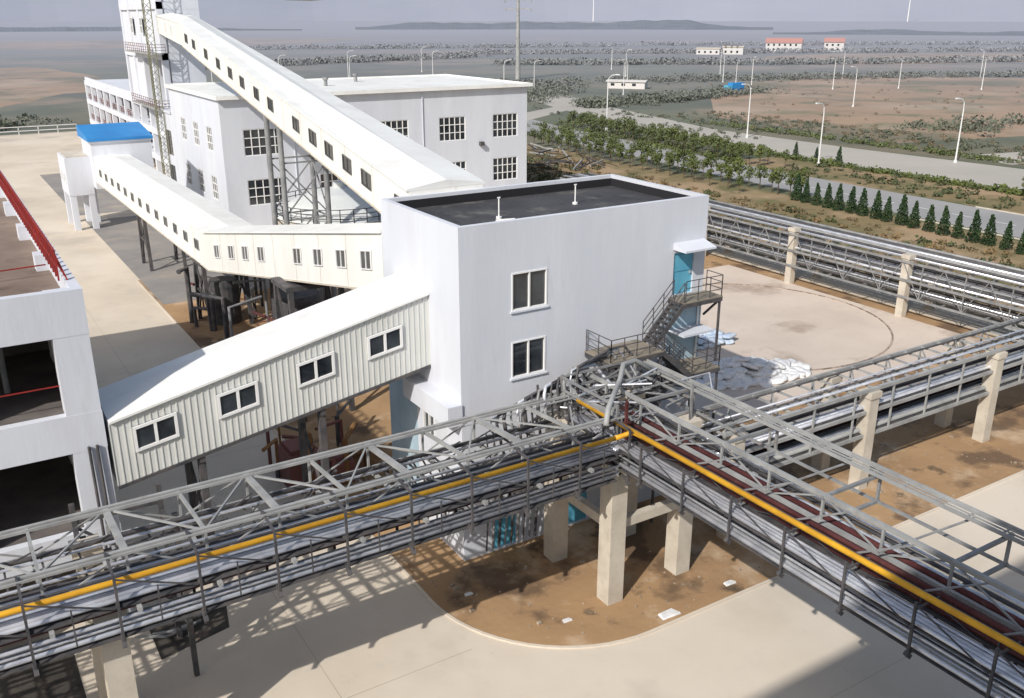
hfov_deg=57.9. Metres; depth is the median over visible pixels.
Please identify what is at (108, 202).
pavement
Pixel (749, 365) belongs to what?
sack
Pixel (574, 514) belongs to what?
door
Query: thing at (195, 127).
window
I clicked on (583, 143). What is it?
roadside tree
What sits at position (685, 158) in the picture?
roadside tree
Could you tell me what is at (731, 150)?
roadside tree
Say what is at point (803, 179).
roadside tree
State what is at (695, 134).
roadside tree
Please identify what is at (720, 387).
sack
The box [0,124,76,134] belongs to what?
fence
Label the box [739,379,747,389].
sack
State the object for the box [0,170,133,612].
framed building
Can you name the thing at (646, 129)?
roadside tree
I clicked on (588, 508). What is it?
pipe junction frame
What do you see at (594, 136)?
roadside tree
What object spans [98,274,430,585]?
conveyor gallery
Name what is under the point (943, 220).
cypress tree
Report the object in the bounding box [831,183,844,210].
cypress tree
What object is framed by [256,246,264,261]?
window
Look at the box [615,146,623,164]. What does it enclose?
roadside tree
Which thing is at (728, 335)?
sack
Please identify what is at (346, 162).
window
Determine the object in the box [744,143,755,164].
roadside tree
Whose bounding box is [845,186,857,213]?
cypress tree
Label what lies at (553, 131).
roadside tree
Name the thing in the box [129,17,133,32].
window
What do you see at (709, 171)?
roadside tree
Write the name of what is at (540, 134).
roadside tree
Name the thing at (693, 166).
roadside tree
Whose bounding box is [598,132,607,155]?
roadside tree
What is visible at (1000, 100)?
field
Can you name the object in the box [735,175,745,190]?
roadside tree
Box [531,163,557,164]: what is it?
scrap beam
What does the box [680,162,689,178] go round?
roadside tree
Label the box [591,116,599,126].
roadside tree
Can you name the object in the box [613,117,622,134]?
roadside tree
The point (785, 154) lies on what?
roadside tree
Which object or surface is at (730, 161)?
roadside tree
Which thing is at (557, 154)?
scrap beam
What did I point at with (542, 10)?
sky
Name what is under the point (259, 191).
window
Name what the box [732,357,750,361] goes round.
sack
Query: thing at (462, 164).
window
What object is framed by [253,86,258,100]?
window
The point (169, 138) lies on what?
window
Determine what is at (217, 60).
window
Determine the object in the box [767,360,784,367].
sack
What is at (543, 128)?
roadside tree
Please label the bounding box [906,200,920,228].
cypress tree
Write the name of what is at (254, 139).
window
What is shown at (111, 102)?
building
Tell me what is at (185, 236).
window
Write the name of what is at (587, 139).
roadside tree
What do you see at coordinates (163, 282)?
pavement
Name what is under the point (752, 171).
roadside tree
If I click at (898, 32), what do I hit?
wooded hill
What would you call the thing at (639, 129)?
roadside tree
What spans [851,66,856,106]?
street lamp
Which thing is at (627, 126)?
roadside tree
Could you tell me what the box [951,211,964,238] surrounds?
cypress tree
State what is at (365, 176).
window
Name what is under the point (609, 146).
roadside tree
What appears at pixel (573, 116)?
roadside tree
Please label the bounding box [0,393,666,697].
pipe rack
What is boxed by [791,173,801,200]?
cypress tree
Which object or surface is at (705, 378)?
sack
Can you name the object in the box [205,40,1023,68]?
woodland
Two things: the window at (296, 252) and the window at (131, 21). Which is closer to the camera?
the window at (296, 252)
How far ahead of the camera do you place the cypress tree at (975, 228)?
108.17 m
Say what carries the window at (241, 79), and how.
in the conveyor gallery at (370, 160)
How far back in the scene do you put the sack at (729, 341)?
74.96 m
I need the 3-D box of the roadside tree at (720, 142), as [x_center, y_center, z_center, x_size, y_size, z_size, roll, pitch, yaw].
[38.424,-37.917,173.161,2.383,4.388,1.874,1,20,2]
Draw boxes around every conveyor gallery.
[93,154,383,421]
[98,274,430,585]
[155,13,484,301]
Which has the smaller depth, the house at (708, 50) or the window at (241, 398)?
the window at (241, 398)
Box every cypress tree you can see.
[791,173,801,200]
[792,142,797,155]
[799,180,810,202]
[810,183,821,205]
[813,147,818,160]
[821,183,833,207]
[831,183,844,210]
[835,146,842,164]
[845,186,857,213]
[855,188,868,215]
[869,190,882,218]
[881,196,892,221]
[894,194,908,224]
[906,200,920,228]
[921,204,936,231]
[935,205,950,235]
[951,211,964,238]
[964,209,981,242]
[980,214,997,245]
[999,221,1014,249]
[1014,232,1023,254]
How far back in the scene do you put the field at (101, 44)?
910.62 m
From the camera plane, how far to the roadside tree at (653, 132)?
190.62 m
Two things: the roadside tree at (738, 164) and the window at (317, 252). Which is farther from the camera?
the roadside tree at (738, 164)
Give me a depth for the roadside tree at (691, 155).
153.67 m
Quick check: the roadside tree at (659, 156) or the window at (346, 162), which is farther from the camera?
the roadside tree at (659, 156)
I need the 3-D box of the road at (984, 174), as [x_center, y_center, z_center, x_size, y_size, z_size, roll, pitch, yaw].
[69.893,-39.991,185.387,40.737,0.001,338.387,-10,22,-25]
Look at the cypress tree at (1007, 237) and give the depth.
104.87 m
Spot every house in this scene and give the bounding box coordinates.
[606,79,648,88]
[696,47,721,54]
[722,46,744,54]
[765,38,802,51]
[824,38,845,51]
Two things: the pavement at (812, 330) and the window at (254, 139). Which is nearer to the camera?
the pavement at (812, 330)
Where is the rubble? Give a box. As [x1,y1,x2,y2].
[430,423,1023,633]
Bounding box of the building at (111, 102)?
[84,77,155,164]
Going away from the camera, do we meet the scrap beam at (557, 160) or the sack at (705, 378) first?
the sack at (705, 378)
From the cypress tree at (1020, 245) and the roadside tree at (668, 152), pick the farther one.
the roadside tree at (668, 152)
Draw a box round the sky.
[0,0,1023,21]
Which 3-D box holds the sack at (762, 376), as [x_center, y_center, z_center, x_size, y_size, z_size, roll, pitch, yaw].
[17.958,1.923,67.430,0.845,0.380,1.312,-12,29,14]
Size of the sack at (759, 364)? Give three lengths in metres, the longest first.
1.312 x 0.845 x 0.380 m
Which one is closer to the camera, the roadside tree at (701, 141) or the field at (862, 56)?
the roadside tree at (701, 141)
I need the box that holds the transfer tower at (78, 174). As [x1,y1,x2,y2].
[57,122,153,230]
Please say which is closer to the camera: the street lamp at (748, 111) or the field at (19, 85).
the street lamp at (748, 111)
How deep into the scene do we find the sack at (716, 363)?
67.55 m
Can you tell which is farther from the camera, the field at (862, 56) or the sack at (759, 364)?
the field at (862, 56)
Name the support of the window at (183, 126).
in the processing building at (476, 126)
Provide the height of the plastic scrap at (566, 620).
0.090 m
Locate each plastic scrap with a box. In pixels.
[562,617,571,622]
[658,608,680,619]
[723,580,735,585]
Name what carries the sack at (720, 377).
on the sack
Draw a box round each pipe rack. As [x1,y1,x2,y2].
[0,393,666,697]
[534,359,1023,697]
[560,172,1023,329]
[662,316,1023,540]
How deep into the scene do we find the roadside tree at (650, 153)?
163.00 m
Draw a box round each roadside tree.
[530,128,538,143]
[537,131,545,145]
[539,122,549,142]
[546,135,551,147]
[548,127,556,137]
[554,134,561,150]
[559,129,564,146]
[563,130,573,148]
[563,133,573,149]
[567,110,577,120]
[571,134,579,149]
[571,139,580,154]
[578,112,587,122]
[580,135,585,151]
[582,128,594,152]
[584,112,593,123]
[586,143,592,156]
[589,132,600,154]
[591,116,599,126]
[593,139,603,158]
[597,116,604,131]
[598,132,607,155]
[602,118,610,133]
[605,143,615,162]
[607,119,612,134]
[607,137,615,156]
[612,138,619,158]
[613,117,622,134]
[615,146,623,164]
[616,142,625,159]
[618,116,630,138]
[624,148,634,167]
[625,122,633,139]
[628,120,636,140]
[629,142,636,161]
[635,125,641,137]
[635,139,647,163]
[638,153,647,170]
[641,142,652,164]
[644,126,652,140]
[645,148,655,166]
[648,127,657,141]
[650,151,661,171]
[656,123,664,134]
[656,128,663,142]
[657,149,663,168]
[664,150,673,170]
[664,153,675,175]
[665,125,675,146]
[668,127,679,148]
[672,147,683,171]
[675,135,682,143]
[676,149,690,173]
[679,129,688,149]
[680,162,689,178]
[686,152,697,173]
[686,157,699,181]
[689,132,699,148]
[689,135,697,152]
[698,136,705,155]
[698,158,708,176]
[702,134,716,151]
[704,151,718,178]
[705,169,713,185]
[709,132,718,150]
[711,134,723,157]
[716,161,726,181]
[720,137,730,155]
[721,156,736,183]
[724,166,734,188]
[727,142,736,158]
[732,157,747,185]
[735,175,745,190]
[736,145,743,156]
[743,165,755,187]
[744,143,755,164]
[753,144,765,164]
[754,164,768,189]
[766,148,772,164]
[768,167,778,191]
[772,166,785,194]
[782,149,789,166]
[785,171,796,196]
[795,167,809,192]
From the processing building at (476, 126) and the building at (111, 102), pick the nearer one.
the processing building at (476, 126)
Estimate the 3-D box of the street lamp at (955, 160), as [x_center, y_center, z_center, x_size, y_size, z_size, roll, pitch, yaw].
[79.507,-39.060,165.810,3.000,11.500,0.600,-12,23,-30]
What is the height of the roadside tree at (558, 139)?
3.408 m
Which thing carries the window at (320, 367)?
in the conveyor gallery at (200, 405)
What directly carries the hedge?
on the ground
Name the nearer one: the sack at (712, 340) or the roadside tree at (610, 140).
the sack at (712, 340)
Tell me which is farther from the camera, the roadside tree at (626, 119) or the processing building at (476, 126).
the roadside tree at (626, 119)
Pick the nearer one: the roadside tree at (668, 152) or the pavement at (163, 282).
the pavement at (163, 282)
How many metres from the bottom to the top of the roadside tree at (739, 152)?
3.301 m
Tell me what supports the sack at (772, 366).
on the sack
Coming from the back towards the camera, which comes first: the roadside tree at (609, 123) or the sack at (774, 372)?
the roadside tree at (609, 123)
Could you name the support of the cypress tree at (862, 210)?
on the verge at (758, 196)
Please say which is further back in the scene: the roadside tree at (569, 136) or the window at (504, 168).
the roadside tree at (569, 136)
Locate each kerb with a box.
[136,280,1023,648]
[703,283,893,370]
[912,206,1023,239]
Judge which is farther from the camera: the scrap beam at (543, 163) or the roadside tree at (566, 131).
the roadside tree at (566, 131)
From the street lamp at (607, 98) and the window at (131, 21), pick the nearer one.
the window at (131, 21)
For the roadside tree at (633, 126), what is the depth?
196.00 m
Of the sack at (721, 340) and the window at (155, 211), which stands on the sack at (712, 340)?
the sack at (721, 340)
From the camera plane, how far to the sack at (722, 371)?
67.21 m
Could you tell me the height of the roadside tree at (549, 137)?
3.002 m
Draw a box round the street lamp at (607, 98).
[605,74,619,129]
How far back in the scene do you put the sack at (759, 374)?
67.06 m
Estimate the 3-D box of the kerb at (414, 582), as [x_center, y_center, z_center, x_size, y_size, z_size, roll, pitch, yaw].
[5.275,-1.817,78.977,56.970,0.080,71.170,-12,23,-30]
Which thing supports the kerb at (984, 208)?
on the road at (985, 217)
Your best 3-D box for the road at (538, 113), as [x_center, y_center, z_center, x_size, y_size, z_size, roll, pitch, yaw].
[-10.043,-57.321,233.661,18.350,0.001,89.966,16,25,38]
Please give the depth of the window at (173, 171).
136.32 m
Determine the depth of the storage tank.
85.82 m
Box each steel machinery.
[176,267,320,338]
[261,400,388,494]
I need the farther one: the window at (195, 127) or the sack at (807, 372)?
the window at (195, 127)
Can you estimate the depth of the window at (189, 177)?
128.66 m
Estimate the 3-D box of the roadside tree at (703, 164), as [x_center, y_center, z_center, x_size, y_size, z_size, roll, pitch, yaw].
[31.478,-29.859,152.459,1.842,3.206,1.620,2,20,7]
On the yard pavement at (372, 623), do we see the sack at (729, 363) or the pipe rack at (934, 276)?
the pipe rack at (934, 276)
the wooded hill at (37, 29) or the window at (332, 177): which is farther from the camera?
the wooded hill at (37, 29)
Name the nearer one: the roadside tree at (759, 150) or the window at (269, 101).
the window at (269, 101)
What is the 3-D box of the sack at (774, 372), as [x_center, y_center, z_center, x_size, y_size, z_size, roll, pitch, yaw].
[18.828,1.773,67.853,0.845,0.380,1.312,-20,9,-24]
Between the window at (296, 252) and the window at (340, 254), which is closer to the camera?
the window at (340, 254)
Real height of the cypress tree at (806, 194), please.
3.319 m
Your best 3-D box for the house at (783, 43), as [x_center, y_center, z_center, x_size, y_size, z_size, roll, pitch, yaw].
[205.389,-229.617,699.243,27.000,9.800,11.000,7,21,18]
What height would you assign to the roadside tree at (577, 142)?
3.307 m
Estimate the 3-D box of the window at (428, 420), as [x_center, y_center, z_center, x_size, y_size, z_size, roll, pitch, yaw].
[-4.060,3.548,45.764,0.140,1.600,1.200,-12,23,-30]
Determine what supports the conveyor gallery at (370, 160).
on the soil bed
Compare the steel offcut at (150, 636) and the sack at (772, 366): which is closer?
the steel offcut at (150, 636)
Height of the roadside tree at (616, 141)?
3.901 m
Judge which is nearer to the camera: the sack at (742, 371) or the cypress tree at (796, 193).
the sack at (742, 371)
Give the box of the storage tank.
[276,180,380,296]
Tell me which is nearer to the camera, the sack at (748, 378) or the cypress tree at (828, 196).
the sack at (748, 378)
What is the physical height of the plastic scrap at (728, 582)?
0.090 m
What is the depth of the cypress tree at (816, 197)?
129.84 m
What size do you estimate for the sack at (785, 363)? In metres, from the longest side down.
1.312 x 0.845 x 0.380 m
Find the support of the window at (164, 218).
in the conveyor gallery at (204, 233)
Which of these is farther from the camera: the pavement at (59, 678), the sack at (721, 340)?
the sack at (721, 340)
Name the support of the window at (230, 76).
in the conveyor gallery at (370, 160)
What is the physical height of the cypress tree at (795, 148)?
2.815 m
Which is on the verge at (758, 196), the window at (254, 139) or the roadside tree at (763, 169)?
the roadside tree at (763, 169)
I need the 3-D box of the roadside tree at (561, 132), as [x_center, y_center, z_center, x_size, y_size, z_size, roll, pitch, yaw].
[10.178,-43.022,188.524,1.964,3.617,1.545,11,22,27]
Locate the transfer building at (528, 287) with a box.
[380,174,723,560]
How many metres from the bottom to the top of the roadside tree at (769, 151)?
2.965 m
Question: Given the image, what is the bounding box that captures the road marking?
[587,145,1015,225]
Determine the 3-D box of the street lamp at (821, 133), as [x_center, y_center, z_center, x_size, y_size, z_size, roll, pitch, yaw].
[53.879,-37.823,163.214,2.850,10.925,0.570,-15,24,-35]
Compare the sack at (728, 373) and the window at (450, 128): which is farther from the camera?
the window at (450, 128)
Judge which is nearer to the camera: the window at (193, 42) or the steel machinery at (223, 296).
the steel machinery at (223, 296)
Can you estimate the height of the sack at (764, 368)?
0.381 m
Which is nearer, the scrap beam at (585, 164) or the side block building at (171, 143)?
the side block building at (171, 143)
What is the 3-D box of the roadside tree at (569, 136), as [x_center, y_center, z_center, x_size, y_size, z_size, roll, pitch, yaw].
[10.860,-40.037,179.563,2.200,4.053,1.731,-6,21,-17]
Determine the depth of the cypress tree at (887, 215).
119.16 m
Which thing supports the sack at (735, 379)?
on the sack
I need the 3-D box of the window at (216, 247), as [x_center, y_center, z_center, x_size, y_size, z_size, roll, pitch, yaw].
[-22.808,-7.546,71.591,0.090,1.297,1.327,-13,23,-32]
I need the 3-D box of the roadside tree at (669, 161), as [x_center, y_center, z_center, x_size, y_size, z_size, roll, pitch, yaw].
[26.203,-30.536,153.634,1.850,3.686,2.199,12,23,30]
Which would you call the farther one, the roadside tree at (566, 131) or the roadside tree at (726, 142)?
the roadside tree at (566, 131)
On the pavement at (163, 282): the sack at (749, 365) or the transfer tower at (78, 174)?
the transfer tower at (78, 174)
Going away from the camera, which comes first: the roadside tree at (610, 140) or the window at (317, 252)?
the window at (317, 252)
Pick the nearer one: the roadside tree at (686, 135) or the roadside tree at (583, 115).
the roadside tree at (686, 135)
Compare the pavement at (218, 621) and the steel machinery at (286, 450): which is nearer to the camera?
the pavement at (218, 621)
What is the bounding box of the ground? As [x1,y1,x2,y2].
[0,21,1023,314]
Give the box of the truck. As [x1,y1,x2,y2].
[724,82,744,89]
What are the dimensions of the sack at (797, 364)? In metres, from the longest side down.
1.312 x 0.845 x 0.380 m
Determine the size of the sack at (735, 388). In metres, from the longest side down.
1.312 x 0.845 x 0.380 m
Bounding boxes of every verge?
[527,143,1023,328]
[741,156,1023,213]
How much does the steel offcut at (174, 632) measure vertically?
0.226 m
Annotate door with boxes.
[492,514,514,547]
[568,491,586,522]
[672,252,692,293]
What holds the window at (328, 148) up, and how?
in the conveyor gallery at (370, 160)
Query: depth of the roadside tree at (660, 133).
187.98 m
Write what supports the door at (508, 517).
in the transfer building at (528, 287)
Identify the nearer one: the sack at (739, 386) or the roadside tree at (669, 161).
the sack at (739, 386)
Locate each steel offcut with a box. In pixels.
[135,635,166,637]
[152,629,182,634]
[167,622,196,637]
[170,619,200,629]
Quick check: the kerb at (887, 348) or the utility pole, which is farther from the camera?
the utility pole
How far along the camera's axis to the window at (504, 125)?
131.42 m
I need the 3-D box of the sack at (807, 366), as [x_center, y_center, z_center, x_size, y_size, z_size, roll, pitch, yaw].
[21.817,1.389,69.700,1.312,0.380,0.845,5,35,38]
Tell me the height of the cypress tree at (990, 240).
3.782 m
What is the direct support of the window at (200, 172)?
in the processing building at (476, 126)
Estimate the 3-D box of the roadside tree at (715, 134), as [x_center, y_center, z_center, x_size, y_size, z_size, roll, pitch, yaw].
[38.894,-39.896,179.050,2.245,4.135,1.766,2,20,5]
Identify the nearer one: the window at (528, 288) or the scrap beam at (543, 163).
the window at (528, 288)
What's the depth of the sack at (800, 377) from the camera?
68.01 m
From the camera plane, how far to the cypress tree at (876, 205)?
120.72 m
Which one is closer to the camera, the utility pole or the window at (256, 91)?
the window at (256, 91)
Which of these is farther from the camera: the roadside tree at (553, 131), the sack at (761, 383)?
the roadside tree at (553, 131)
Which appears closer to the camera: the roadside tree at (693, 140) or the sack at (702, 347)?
the sack at (702, 347)
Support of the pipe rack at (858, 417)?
on the soil bed
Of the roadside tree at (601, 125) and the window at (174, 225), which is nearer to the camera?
the window at (174, 225)
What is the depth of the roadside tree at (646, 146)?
164.29 m
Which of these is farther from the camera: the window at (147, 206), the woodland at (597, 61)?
the woodland at (597, 61)
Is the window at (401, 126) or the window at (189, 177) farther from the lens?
the window at (189, 177)
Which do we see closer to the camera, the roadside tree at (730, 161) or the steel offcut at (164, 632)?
the steel offcut at (164, 632)
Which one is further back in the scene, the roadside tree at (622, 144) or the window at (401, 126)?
the roadside tree at (622, 144)
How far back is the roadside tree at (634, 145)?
167.97 m
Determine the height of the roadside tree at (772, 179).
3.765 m
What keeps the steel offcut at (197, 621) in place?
on the pavement at (218, 621)
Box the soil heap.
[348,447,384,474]
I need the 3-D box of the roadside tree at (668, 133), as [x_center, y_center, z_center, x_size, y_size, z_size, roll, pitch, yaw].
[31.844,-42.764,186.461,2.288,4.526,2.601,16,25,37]
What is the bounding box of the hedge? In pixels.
[527,118,1023,196]
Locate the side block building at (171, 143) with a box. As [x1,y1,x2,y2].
[160,108,179,182]
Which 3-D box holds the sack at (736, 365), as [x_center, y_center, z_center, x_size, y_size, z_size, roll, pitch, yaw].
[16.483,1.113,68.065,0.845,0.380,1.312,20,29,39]
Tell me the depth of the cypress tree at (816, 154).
170.01 m
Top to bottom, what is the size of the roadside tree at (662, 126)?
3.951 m
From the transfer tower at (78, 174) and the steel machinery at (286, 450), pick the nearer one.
the steel machinery at (286, 450)
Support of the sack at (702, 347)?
on the pavement at (812, 330)
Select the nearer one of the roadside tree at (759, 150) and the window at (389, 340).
the window at (389, 340)
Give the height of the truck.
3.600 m
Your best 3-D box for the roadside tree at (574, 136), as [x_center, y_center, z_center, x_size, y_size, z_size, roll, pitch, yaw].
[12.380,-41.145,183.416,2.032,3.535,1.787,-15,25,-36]
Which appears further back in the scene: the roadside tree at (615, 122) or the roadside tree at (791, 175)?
the roadside tree at (615, 122)
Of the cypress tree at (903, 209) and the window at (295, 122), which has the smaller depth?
the window at (295, 122)
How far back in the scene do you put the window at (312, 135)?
61.18 m
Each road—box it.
[527,107,566,119]
[527,119,1023,237]
[530,93,1023,190]
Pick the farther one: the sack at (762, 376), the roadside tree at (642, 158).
the roadside tree at (642, 158)
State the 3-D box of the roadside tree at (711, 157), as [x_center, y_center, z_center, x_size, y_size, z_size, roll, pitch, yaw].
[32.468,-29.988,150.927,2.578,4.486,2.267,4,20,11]
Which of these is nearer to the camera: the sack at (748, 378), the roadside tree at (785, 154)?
the sack at (748, 378)
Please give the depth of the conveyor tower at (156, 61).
140.21 m
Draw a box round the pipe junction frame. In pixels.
[485,345,714,550]
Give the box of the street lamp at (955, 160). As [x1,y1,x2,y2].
[953,98,964,162]
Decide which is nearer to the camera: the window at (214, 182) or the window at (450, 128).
the window at (214, 182)
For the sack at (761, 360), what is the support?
on the sack
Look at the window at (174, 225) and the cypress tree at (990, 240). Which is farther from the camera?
the cypress tree at (990, 240)
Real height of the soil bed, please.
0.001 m
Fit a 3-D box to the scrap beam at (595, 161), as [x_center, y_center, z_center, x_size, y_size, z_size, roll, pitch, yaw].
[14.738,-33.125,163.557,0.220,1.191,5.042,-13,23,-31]
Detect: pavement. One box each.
[0,131,1023,697]
[0,654,85,697]
[40,173,129,214]
[86,215,269,304]
[150,606,228,659]
[694,265,986,424]
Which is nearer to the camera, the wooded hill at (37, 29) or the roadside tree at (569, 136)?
the roadside tree at (569, 136)
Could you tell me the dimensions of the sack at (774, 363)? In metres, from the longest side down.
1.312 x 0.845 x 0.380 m
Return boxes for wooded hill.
[0,26,301,31]
[355,20,772,29]
[773,29,1023,35]
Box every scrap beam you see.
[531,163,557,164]
[532,155,553,158]
[539,160,566,161]
[544,159,571,162]
[546,152,571,155]
[574,160,595,169]
[586,156,604,166]
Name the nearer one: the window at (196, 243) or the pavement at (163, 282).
the window at (196, 243)
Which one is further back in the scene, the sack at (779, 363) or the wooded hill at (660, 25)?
the wooded hill at (660, 25)
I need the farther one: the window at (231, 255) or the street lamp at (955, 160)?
the street lamp at (955, 160)
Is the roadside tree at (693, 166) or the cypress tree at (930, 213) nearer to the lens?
the cypress tree at (930, 213)
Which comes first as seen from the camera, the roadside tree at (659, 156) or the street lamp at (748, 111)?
the roadside tree at (659, 156)
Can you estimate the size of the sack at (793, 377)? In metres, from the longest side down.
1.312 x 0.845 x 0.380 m
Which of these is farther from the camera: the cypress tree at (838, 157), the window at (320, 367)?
the cypress tree at (838, 157)
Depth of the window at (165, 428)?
38.12 m
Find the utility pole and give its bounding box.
[504,0,531,78]
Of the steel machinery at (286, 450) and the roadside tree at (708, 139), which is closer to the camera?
the steel machinery at (286, 450)
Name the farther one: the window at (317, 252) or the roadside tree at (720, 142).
the roadside tree at (720, 142)
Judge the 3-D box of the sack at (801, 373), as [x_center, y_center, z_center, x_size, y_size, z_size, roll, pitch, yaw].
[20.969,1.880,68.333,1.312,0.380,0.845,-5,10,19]
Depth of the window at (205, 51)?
91.57 m
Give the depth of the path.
175.66 m
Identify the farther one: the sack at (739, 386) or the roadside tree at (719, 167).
the roadside tree at (719, 167)
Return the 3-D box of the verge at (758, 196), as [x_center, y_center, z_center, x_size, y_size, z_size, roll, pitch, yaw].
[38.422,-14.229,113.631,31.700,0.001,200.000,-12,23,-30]
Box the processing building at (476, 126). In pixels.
[164,73,532,224]
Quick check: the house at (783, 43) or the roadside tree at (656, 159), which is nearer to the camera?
the roadside tree at (656, 159)
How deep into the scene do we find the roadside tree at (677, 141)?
182.56 m
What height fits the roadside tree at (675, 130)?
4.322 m
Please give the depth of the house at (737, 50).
646.98 m
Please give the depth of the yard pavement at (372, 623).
39.88 m
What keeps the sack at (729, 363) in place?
on the sack
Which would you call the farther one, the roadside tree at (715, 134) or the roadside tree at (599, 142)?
the roadside tree at (715, 134)
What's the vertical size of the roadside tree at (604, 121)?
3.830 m
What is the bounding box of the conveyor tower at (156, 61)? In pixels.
[118,0,206,177]
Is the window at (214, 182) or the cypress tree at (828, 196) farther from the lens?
the cypress tree at (828, 196)
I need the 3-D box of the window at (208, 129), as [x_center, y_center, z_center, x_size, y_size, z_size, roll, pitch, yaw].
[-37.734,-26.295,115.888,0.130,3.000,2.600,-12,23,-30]
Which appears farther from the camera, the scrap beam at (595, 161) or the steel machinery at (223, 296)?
the scrap beam at (595, 161)
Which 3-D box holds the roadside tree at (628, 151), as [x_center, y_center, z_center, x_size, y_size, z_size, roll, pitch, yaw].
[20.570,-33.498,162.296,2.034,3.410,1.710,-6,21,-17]
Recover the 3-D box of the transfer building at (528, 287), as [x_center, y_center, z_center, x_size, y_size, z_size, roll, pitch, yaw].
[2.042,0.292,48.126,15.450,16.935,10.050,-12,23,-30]
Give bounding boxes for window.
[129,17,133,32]
[132,411,179,452]
[139,17,143,33]
[146,203,149,213]
[154,209,158,219]
[163,216,167,226]
[166,129,173,155]
[170,164,176,180]
[172,222,177,233]
[180,117,186,140]
[183,230,187,241]
[186,162,191,184]
[191,39,195,49]
[193,121,199,145]
[194,238,199,250]
[198,168,204,192]
[203,48,207,59]
[206,126,212,151]
[211,175,218,200]
[213,245,219,257]
[215,57,220,69]
[216,380,259,419]
[227,66,232,79]
[227,245,234,258]
[239,75,244,88]
[241,246,248,259]
[243,128,277,155]
[247,177,281,205]
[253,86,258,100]
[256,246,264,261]
[267,96,273,112]
[292,115,299,132]
[292,247,301,264]
[296,351,335,387]
[308,128,316,146]
[312,248,322,265]
[320,173,346,186]
[324,140,332,159]
[335,249,346,267]
[342,154,351,174]
[359,250,371,269]
[360,168,371,190]
[366,324,402,359]
[380,120,408,137]
[423,410,434,435]
[439,116,465,141]
[452,161,465,169]
[493,113,516,137]
[493,156,516,180]
[511,268,547,311]
[511,335,545,378]
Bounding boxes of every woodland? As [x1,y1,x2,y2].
[0,68,1023,136]
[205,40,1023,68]
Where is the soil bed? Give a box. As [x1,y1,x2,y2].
[138,252,1023,645]
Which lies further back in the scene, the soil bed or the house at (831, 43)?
the house at (831, 43)
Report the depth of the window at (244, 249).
65.71 m
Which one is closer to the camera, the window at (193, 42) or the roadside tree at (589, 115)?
the window at (193, 42)
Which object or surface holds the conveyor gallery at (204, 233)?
on the soil bed
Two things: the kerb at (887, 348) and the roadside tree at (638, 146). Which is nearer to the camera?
the kerb at (887, 348)
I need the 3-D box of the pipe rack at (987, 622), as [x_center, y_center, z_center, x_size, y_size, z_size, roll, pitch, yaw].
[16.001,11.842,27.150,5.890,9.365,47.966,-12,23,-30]
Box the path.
[964,152,1023,164]
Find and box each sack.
[698,343,707,349]
[702,374,714,381]
[709,339,719,344]
[711,361,722,369]
[712,382,726,390]
[714,374,722,380]
[718,338,724,343]
[718,368,726,373]
[722,333,736,338]
[722,369,736,378]
[724,338,734,344]
[724,360,735,366]
[726,375,741,382]
[728,381,741,390]
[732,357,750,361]
[732,362,742,367]
[733,383,744,388]
[737,369,747,372]
[739,374,752,380]
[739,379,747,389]
[741,362,758,369]
[750,362,763,367]
[751,372,762,376]
[753,371,764,378]
[754,358,766,362]
[756,378,772,388]
[757,366,766,370]
[766,362,779,368]
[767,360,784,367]
[768,361,785,368]
[770,370,777,375]
[774,377,784,384]
[779,361,790,369]
[787,374,799,380]
[788,371,804,378]
[793,362,802,366]
[796,371,805,375]
[799,368,811,376]
[802,364,810,369]
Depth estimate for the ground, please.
585.67 m
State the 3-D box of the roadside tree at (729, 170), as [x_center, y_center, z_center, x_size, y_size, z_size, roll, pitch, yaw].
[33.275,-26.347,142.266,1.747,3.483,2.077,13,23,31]
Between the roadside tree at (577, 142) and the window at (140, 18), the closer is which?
the window at (140, 18)
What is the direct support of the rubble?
on the soil bed
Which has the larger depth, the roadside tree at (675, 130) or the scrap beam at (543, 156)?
the roadside tree at (675, 130)
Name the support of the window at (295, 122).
in the conveyor gallery at (370, 160)
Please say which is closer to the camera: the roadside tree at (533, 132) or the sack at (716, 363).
the sack at (716, 363)
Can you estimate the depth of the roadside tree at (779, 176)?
136.94 m
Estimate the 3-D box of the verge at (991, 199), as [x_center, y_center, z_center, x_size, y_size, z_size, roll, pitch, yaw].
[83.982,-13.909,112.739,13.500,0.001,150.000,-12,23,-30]
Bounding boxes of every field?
[0,38,358,48]
[0,67,103,107]
[711,75,1023,142]
[750,53,1023,64]
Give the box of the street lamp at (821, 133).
[815,102,824,164]
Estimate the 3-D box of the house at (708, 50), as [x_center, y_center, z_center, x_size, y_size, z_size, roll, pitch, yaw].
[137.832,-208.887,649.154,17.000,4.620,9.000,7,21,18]
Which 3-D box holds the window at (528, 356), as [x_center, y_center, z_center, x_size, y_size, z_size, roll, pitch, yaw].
[0.756,0.366,43.679,1.900,1.800,0.140,-12,23,-30]
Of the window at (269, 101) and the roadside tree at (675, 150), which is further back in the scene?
the roadside tree at (675, 150)
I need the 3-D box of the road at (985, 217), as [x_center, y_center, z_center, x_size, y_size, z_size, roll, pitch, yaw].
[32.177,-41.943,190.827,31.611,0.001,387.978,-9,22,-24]
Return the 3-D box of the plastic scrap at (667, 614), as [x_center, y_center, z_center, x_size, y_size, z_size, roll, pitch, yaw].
[6.957,11.734,41.149,1.000,0.090,0.550,-12,23,-30]

